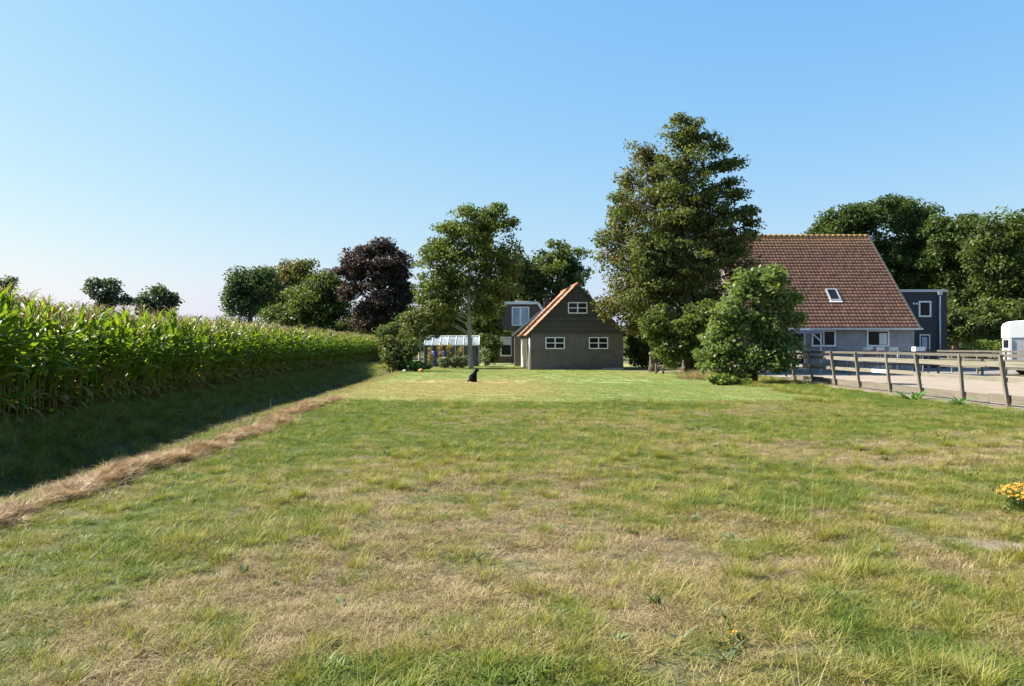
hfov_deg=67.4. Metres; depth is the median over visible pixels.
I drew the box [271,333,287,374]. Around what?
maize plant
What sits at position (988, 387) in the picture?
sand arena
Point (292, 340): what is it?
maize plant
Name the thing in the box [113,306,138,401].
maize plant
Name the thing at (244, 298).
broadleaf tree
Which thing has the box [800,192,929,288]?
oak tree
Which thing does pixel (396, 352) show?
shrub
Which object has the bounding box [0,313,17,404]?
maize plant
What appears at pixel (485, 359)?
sapling
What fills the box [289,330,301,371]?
maize plant
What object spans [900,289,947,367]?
annexe
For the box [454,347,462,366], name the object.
bean pole
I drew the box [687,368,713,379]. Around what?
dry grass clump
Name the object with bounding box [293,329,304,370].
maize plant
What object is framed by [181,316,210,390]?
maize plant
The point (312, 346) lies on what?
maize plant
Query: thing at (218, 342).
maize plant
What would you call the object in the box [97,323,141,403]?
maize plant
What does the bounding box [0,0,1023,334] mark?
sky
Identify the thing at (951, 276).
oak tree
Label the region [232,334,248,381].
maize plant
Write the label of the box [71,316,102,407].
maize plant
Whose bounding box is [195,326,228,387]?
maize plant
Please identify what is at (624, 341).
shrub
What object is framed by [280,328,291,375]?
maize plant
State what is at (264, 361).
maize plant
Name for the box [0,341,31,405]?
maize plant
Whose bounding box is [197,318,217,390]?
maize plant
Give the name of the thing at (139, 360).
maize plant
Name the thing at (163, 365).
maize plant
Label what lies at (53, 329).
maize plant
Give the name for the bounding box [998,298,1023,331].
shrub
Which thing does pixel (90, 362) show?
maize plant
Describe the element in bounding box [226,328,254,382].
maize plant
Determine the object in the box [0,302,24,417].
maize plant
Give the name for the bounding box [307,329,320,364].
maize plant
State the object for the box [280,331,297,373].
maize plant
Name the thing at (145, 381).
maize plant
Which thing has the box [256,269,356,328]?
broadleaf tree
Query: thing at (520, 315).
window
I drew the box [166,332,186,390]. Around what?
maize plant
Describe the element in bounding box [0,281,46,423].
maize plant
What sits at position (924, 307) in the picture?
window
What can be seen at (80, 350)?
maize plant
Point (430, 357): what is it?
bean pole
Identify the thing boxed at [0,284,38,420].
maize plant
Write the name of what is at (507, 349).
window
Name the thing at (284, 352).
maize plant
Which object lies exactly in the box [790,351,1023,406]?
fence
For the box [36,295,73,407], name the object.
maize plant
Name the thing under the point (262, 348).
maize plant
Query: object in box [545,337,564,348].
window
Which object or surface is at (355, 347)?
maize field
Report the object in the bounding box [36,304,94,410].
maize plant
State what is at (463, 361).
bed plant
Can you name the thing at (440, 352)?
bean pole
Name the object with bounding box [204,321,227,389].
maize plant
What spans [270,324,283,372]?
maize plant
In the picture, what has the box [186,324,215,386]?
maize plant
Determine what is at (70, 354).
maize plant
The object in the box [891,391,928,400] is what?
dock plant
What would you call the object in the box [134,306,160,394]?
maize plant
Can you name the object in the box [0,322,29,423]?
maize plant
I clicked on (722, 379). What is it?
nettle patch
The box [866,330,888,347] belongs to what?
window
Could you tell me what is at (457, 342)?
greenhouse
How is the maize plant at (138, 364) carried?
on the ground at (514, 563)
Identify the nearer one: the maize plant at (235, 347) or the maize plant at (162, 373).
the maize plant at (162, 373)
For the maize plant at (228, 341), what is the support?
on the ground at (514, 563)
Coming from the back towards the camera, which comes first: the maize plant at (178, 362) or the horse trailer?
the horse trailer
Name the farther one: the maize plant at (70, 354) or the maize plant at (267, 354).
the maize plant at (267, 354)
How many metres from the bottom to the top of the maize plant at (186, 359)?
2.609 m
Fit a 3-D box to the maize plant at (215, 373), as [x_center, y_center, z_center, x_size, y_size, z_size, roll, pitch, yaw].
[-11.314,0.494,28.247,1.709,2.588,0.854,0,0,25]
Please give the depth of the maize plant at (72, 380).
18.25 m
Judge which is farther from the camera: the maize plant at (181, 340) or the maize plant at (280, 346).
the maize plant at (280, 346)
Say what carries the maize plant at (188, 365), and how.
on the ground at (514, 563)
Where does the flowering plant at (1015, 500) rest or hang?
on the ground at (514, 563)
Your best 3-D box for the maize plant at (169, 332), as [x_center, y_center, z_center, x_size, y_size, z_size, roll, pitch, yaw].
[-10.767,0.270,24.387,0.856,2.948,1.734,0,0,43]
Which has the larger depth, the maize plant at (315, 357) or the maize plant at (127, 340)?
the maize plant at (315, 357)
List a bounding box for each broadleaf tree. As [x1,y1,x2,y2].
[217,265,284,323]
[250,261,354,321]
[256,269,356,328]
[260,258,320,314]
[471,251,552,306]
[522,238,593,307]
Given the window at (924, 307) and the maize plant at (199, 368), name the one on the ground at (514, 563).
the maize plant at (199, 368)
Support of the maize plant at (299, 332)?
on the ground at (514, 563)
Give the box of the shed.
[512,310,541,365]
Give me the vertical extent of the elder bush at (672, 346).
4.225 m
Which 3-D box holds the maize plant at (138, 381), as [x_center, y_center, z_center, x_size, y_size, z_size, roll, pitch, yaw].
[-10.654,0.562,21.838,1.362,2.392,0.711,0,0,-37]
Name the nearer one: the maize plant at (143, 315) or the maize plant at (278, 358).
the maize plant at (143, 315)
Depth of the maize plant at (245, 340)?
32.69 m
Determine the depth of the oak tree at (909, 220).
82.51 m
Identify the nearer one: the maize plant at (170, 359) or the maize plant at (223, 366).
the maize plant at (170, 359)
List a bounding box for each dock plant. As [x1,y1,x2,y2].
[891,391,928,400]
[898,389,927,397]
[939,395,976,404]
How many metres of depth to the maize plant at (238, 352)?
32.19 m
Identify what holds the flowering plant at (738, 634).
on the ground at (514, 563)
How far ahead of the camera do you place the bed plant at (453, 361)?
57.41 m
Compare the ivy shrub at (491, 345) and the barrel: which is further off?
the ivy shrub at (491, 345)
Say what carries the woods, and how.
on the ground at (514, 563)
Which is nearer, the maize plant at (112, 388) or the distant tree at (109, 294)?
the maize plant at (112, 388)
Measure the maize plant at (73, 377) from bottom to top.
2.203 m
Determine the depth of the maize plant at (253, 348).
34.06 m
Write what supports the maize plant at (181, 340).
on the ground at (514, 563)
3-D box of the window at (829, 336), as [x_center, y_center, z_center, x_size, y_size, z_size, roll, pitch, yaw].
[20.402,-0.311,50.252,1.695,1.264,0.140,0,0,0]
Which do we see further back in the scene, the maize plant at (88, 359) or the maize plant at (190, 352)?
the maize plant at (190, 352)
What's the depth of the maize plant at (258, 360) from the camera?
34.80 m
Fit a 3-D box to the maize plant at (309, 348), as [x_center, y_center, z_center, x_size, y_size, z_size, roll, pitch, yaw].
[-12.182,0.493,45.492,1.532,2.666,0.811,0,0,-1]
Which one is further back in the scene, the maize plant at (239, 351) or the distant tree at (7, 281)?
the distant tree at (7, 281)
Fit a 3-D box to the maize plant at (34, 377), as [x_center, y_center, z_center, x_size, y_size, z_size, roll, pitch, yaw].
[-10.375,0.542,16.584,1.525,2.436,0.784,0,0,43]
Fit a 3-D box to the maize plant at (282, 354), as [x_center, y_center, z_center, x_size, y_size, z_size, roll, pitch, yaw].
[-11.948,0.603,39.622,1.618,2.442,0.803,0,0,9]
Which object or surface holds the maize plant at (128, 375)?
on the ground at (514, 563)
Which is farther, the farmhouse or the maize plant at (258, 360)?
the farmhouse
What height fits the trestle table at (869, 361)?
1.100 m
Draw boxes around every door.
[521,338,526,367]
[919,334,929,367]
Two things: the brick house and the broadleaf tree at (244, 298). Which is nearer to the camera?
the brick house
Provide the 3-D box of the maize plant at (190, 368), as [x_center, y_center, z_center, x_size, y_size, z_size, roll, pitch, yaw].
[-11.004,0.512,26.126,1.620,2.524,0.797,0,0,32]
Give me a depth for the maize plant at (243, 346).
32.71 m
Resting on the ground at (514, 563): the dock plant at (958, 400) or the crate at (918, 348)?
the dock plant at (958, 400)
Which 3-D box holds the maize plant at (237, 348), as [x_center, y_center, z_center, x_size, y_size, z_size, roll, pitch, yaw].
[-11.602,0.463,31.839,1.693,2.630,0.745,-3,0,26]
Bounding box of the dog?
[467,369,478,381]
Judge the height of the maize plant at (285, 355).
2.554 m
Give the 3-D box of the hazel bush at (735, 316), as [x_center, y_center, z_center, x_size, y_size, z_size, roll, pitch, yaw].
[10.562,-0.881,34.266,5.274,5.466,3.639,0,0,0]
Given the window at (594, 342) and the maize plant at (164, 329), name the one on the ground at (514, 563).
the maize plant at (164, 329)
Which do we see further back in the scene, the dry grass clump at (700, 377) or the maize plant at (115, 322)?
the dry grass clump at (700, 377)
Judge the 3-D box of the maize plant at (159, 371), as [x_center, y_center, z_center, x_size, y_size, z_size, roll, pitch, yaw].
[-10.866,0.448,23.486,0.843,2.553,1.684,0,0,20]
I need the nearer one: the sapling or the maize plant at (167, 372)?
the maize plant at (167, 372)
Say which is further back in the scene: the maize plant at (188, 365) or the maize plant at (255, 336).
the maize plant at (255, 336)
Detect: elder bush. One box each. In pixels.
[623,325,681,368]
[635,298,724,373]
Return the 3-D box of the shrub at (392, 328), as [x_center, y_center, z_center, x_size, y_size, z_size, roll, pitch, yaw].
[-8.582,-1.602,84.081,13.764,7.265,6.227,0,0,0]
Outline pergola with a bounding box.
[480,330,513,363]
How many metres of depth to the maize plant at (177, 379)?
25.25 m
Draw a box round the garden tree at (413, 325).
[398,299,451,360]
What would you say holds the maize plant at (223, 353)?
on the ground at (514, 563)
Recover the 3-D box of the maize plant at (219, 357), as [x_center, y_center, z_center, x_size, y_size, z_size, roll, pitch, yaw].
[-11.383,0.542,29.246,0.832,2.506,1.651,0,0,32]
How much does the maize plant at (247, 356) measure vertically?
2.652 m
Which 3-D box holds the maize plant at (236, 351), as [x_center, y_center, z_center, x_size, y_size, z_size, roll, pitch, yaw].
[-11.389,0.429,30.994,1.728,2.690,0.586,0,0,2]
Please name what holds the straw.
on the ground at (514, 563)
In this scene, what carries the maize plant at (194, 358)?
on the ground at (514, 563)
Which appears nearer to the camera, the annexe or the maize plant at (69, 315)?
the maize plant at (69, 315)
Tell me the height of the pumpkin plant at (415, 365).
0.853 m
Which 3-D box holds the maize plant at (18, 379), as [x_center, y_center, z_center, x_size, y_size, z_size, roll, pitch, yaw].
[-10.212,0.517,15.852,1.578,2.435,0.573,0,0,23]
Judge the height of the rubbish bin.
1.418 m
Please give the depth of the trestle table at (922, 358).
45.68 m
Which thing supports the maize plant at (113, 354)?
on the ground at (514, 563)
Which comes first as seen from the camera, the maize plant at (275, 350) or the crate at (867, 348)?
the maize plant at (275, 350)
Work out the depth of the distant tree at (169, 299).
148.93 m
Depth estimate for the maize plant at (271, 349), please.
36.73 m
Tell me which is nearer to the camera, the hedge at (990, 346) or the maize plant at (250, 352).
the maize plant at (250, 352)
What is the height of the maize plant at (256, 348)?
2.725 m
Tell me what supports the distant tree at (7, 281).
on the ground at (514, 563)
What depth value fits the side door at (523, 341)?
56.52 m
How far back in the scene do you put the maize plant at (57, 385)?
17.38 m
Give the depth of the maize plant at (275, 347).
38.34 m
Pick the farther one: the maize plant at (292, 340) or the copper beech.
the copper beech
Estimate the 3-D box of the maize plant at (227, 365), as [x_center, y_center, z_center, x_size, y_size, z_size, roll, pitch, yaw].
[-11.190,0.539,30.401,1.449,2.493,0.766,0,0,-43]
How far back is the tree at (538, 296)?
89.38 m
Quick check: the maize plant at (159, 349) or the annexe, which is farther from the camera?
the annexe
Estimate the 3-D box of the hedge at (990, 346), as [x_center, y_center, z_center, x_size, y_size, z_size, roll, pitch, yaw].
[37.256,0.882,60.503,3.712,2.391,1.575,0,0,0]
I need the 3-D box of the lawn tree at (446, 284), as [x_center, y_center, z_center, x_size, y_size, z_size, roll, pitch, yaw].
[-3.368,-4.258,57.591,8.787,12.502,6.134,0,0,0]
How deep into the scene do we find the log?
47.97 m
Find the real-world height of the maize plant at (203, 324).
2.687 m
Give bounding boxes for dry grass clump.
[674,368,706,378]
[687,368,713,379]
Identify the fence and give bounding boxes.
[761,352,991,374]
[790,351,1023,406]
[924,349,1023,375]
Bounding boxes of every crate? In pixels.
[863,347,872,350]
[912,347,924,350]
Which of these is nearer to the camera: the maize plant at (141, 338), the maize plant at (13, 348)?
the maize plant at (13, 348)
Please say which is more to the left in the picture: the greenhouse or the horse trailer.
the greenhouse
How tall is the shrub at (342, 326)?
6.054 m
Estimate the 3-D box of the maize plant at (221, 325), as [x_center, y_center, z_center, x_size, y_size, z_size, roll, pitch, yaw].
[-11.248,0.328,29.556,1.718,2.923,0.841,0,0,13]
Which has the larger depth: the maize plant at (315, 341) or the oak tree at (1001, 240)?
the oak tree at (1001, 240)
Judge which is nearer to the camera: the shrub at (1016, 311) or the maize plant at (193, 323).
the maize plant at (193, 323)
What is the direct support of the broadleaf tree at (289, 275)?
on the ground at (514, 563)
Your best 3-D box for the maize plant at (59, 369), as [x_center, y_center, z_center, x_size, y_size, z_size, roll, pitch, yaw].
[-10.457,0.393,16.983,1.585,2.696,0.774,0,0,-19]
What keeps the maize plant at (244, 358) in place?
on the ground at (514, 563)
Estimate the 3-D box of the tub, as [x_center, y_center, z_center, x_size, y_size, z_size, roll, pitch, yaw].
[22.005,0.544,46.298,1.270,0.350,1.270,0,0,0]
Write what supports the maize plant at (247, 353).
on the ground at (514, 563)
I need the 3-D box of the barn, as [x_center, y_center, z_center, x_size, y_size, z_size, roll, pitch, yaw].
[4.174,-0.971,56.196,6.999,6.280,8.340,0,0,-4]
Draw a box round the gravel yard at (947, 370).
[707,367,1019,373]
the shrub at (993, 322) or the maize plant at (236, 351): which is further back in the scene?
the shrub at (993, 322)
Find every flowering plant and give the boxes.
[709,615,749,651]
[958,461,981,481]
[986,478,1023,513]
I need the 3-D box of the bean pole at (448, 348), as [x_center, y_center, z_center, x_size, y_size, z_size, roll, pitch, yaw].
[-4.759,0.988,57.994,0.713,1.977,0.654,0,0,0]
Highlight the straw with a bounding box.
[0,394,348,533]
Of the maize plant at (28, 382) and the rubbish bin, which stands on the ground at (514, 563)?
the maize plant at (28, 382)
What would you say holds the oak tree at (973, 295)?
on the ground at (514, 563)
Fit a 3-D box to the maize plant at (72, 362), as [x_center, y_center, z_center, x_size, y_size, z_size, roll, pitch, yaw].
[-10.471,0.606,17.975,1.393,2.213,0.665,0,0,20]
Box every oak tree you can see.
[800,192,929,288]
[876,196,946,288]
[898,233,1023,312]
[912,211,992,357]
[955,205,1023,353]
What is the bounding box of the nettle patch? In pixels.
[705,373,751,384]
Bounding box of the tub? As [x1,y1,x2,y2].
[865,349,888,354]
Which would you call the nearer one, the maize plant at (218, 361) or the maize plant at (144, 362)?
the maize plant at (144, 362)
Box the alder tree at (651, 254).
[587,112,766,370]
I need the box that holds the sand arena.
[760,374,1023,408]
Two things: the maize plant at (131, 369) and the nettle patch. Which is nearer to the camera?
the maize plant at (131, 369)
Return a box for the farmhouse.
[701,234,922,371]
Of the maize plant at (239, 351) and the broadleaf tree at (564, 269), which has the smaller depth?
the maize plant at (239, 351)
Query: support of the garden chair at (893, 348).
on the gravel yard at (947, 370)
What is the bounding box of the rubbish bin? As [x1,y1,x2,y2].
[832,350,847,372]
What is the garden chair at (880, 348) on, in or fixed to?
on the gravel yard at (947, 370)
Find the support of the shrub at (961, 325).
on the ground at (514, 563)
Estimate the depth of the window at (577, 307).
52.16 m
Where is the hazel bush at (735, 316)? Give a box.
[691,263,810,381]
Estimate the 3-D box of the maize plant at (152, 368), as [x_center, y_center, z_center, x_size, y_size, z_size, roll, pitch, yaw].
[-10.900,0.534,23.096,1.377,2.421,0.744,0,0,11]
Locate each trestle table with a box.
[862,355,891,372]
[898,351,930,372]
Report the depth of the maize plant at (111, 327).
20.50 m
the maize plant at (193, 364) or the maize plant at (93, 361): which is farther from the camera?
the maize plant at (193, 364)
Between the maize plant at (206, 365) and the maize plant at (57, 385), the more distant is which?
the maize plant at (206, 365)
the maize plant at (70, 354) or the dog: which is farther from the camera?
the dog
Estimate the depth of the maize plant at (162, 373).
23.80 m
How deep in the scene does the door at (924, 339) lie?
56.97 m
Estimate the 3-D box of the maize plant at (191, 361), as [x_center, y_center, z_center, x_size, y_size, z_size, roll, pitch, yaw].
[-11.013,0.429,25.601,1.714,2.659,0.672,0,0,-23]
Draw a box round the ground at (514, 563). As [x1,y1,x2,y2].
[0,351,1023,685]
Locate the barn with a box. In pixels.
[518,282,627,369]
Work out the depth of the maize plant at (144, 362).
22.08 m
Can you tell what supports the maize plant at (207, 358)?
on the ground at (514, 563)
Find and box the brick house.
[493,298,548,362]
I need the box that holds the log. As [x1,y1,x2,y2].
[658,365,681,367]
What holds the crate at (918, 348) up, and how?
on the trestle table at (922, 358)
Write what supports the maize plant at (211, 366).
on the ground at (514, 563)
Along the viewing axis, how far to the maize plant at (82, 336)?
18.60 m
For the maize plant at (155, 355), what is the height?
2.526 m
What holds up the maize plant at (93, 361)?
on the ground at (514, 563)
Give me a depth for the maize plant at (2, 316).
15.11 m
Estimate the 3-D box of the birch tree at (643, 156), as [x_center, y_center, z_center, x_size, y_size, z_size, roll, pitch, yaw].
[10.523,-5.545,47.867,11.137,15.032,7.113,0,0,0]
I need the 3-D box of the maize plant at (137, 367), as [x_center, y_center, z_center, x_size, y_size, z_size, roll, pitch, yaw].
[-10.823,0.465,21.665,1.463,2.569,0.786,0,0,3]
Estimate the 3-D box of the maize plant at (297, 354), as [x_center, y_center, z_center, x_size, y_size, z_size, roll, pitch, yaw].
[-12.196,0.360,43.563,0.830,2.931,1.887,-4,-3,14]
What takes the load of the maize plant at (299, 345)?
on the ground at (514, 563)
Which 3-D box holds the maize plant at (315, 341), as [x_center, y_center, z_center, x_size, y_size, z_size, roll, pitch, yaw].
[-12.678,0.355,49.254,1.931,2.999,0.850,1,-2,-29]
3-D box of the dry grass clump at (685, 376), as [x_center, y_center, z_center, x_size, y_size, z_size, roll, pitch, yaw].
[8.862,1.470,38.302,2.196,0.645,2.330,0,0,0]
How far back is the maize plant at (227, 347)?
30.12 m
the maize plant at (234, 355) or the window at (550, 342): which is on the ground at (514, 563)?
the maize plant at (234, 355)
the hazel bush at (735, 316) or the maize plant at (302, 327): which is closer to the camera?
the hazel bush at (735, 316)
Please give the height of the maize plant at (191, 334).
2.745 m
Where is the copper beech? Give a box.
[329,236,418,336]
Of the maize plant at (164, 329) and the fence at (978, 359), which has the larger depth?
the fence at (978, 359)
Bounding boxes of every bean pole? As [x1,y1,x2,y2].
[426,346,435,364]
[437,342,444,367]
[444,343,453,366]
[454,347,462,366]
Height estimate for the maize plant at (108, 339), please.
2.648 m
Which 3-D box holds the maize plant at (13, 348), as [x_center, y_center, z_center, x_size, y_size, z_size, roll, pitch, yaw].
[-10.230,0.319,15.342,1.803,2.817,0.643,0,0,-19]
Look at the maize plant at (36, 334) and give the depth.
16.82 m
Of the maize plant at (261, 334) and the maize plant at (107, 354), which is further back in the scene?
the maize plant at (261, 334)
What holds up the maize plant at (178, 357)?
on the ground at (514, 563)
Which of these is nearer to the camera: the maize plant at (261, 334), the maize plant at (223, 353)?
the maize plant at (223, 353)
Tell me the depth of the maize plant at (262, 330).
35.73 m
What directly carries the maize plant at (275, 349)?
on the ground at (514, 563)
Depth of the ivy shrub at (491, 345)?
67.68 m
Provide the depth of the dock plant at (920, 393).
23.76 m
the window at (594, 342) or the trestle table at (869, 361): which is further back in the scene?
the window at (594, 342)
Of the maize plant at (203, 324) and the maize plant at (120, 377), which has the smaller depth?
the maize plant at (120, 377)
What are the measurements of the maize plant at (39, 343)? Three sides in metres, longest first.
2.939 x 1.892 x 0.833 m
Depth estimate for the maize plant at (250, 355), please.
33.92 m
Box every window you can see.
[500,337,511,355]
[512,307,528,325]
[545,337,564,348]
[568,302,586,313]
[589,337,607,348]
[811,330,836,347]
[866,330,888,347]
[918,301,930,316]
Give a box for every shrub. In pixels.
[286,316,385,335]
[371,300,481,345]
[375,333,423,372]
[465,302,507,345]
[479,333,504,364]
[619,321,675,360]
[947,298,986,357]
[959,294,1014,357]
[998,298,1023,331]
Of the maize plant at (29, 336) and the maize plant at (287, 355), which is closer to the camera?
the maize plant at (29, 336)
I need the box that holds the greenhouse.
[424,335,479,365]
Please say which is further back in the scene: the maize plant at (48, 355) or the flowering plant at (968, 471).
the maize plant at (48, 355)
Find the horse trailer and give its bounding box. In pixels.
[987,320,1023,373]
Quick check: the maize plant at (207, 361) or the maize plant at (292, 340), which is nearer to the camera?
the maize plant at (207, 361)
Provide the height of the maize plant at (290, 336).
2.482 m
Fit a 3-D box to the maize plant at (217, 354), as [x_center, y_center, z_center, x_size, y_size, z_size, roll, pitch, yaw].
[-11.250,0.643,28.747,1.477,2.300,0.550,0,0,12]
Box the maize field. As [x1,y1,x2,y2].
[1,291,383,417]
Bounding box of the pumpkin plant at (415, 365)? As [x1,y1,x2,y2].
[399,360,432,370]
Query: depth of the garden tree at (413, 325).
54.76 m
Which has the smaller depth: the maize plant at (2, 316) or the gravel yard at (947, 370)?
the maize plant at (2, 316)
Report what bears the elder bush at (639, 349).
on the ground at (514, 563)
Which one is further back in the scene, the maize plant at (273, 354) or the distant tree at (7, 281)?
the distant tree at (7, 281)
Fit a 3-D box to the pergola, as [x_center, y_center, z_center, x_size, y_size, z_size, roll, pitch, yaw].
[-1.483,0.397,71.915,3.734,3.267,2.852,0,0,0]
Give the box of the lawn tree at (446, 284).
[409,202,524,367]
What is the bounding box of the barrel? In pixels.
[431,351,438,366]
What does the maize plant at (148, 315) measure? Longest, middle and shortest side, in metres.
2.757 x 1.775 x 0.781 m
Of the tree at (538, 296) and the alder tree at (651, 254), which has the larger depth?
the tree at (538, 296)
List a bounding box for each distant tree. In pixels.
[0,275,20,302]
[79,277,134,310]
[133,282,184,316]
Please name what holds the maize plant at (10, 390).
on the ground at (514, 563)
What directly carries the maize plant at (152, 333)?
on the ground at (514, 563)
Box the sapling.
[480,348,490,366]
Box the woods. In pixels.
[217,313,997,353]
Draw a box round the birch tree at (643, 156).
[590,138,765,371]
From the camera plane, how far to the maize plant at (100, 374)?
19.73 m
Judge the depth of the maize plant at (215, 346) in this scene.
29.22 m
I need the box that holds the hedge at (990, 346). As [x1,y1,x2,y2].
[963,339,1001,366]
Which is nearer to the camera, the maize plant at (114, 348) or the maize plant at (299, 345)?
the maize plant at (114, 348)
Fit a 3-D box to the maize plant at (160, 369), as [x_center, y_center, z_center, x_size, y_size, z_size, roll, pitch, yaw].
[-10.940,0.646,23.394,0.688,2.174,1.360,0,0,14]
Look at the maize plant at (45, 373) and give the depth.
17.06 m
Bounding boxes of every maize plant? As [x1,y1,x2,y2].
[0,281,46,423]
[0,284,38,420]
[0,287,27,403]
[0,289,48,421]
[0,298,52,422]
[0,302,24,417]
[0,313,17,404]
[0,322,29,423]
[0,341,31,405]
[5,288,73,420]
[6,293,65,416]
[8,309,55,420]
[10,308,52,418]
[11,306,72,417]
[16,293,54,423]
[16,317,51,420]
[22,300,79,416]
[25,307,86,416]
[32,318,91,414]
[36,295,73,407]
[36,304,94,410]
[36,318,76,417]
[37,321,98,412]
[42,322,96,404]
[43,302,101,411]
[45,316,99,407]
[59,309,99,408]
[60,324,95,409]
[67,299,104,408]
[71,313,111,403]
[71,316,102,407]
[73,302,138,405]
[74,307,125,406]
[75,306,111,403]
[75,312,119,407]
[75,315,123,402]
[79,317,97,403]
[91,308,116,404]
[94,309,119,402]
[94,314,131,402]
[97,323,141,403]
[98,317,120,404]
[100,305,125,402]
[101,321,153,398]
[109,317,142,401]
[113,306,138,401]
[116,302,137,401]
[116,315,161,400]
[117,314,157,400]
[118,325,145,403]
[125,324,162,401]
[129,328,165,399]
[131,322,172,396]
[131,329,147,402]
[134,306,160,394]
[134,317,161,394]
[137,319,168,401]
[137,328,158,398]
[138,323,174,395]
[138,334,176,396]
[139,316,186,395]
[140,311,165,392]
[150,316,182,394]
[150,321,186,393]
[151,318,172,391]
[151,330,173,396]
[156,306,195,390]
[156,317,175,394]
[163,307,186,390]
[164,308,188,390]
[165,317,198,391]
[165,323,177,392]
[165,324,202,391]
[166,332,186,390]
[167,314,212,390]
[167,316,208,390]
[167,319,209,387]
[172,317,191,393]
[177,316,214,388]
[178,318,195,392]
[178,323,198,391]
[179,316,215,387]
[179,332,205,387]
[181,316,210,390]
[181,324,213,389]
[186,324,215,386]
[188,321,222,387]
[190,329,213,388]
[193,320,199,386]
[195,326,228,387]
[196,318,228,387]
[196,323,225,384]
[196,326,210,388]
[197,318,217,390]
[197,320,209,388]
[202,328,217,388]
[203,331,232,384]
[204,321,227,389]
[206,329,226,388]
[207,324,232,384]
[208,327,229,387]
[209,319,245,382]
[211,318,236,382]
[211,327,242,384]
[211,331,235,385]
[212,323,249,382]
[213,314,242,386]
[214,326,235,386]
[218,327,239,384]
[224,316,250,382]
[224,325,244,384]
[225,323,248,381]
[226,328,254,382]
[227,320,260,379]
[227,322,256,380]
[228,326,243,381]
[230,324,247,377]
[231,324,246,383]
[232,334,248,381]
[234,328,251,381]
[236,321,248,382]
[237,331,255,380]
[238,325,247,379]
[243,321,266,379]
[243,324,258,380]
[243,325,257,379]
[243,327,257,379]
[247,330,257,376]
[249,320,275,377]
[251,325,263,376]
[252,317,277,375]
[252,324,264,378]
[253,324,264,377]
[254,324,271,377]
[260,324,280,374]
[260,331,278,377]
[261,334,275,378]
[262,325,288,375]
[262,330,279,376]
[262,333,272,377]
[266,324,280,374]
[268,330,286,374]
[268,336,281,374]
[270,323,290,375]
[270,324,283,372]
[271,328,287,376]
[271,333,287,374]
[271,336,283,375]
[273,332,280,374]
[275,330,294,373]
[278,334,290,376]
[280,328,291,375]
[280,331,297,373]
[281,331,293,371]
[285,329,300,373]
[288,329,309,370]
[288,334,303,372]
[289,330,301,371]
[290,326,297,370]
[291,325,306,372]
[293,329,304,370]
[298,323,304,369]
[298,331,303,368]
[299,330,318,368]
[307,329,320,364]
[308,326,324,368]
[309,331,317,366]
[314,330,325,368]
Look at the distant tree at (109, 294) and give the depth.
149.01 m
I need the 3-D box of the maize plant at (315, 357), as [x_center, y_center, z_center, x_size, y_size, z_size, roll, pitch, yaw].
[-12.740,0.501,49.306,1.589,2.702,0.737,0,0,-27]
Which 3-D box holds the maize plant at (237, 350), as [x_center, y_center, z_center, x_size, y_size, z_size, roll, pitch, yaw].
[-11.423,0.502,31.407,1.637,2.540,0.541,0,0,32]
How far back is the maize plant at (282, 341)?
39.18 m
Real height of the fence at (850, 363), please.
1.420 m
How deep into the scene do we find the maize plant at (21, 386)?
16.34 m
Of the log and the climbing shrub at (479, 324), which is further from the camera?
the climbing shrub at (479, 324)
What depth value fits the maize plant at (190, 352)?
25.85 m
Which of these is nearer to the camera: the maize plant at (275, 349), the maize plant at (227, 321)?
the maize plant at (227, 321)
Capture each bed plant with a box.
[437,356,449,367]
[449,355,459,367]
[456,355,467,367]
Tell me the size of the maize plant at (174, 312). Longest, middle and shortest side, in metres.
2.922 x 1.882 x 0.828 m
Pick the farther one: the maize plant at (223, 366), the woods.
the woods
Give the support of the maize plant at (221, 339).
on the ground at (514, 563)
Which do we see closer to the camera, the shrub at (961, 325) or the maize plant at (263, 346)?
the maize plant at (263, 346)
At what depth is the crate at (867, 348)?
46.78 m
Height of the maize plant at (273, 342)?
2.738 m
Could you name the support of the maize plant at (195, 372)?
on the ground at (514, 563)
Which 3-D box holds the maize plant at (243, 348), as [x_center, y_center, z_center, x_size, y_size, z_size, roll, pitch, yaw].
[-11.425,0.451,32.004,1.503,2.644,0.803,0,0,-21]
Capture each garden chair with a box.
[876,347,889,373]
[885,347,897,369]
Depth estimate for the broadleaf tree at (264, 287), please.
121.46 m
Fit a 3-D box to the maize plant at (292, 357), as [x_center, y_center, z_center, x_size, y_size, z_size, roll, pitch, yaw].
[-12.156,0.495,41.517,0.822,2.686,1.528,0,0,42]
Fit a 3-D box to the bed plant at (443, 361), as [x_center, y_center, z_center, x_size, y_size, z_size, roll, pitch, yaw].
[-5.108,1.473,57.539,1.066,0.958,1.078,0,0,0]
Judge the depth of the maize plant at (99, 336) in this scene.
19.58 m
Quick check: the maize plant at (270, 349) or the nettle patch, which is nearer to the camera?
the nettle patch

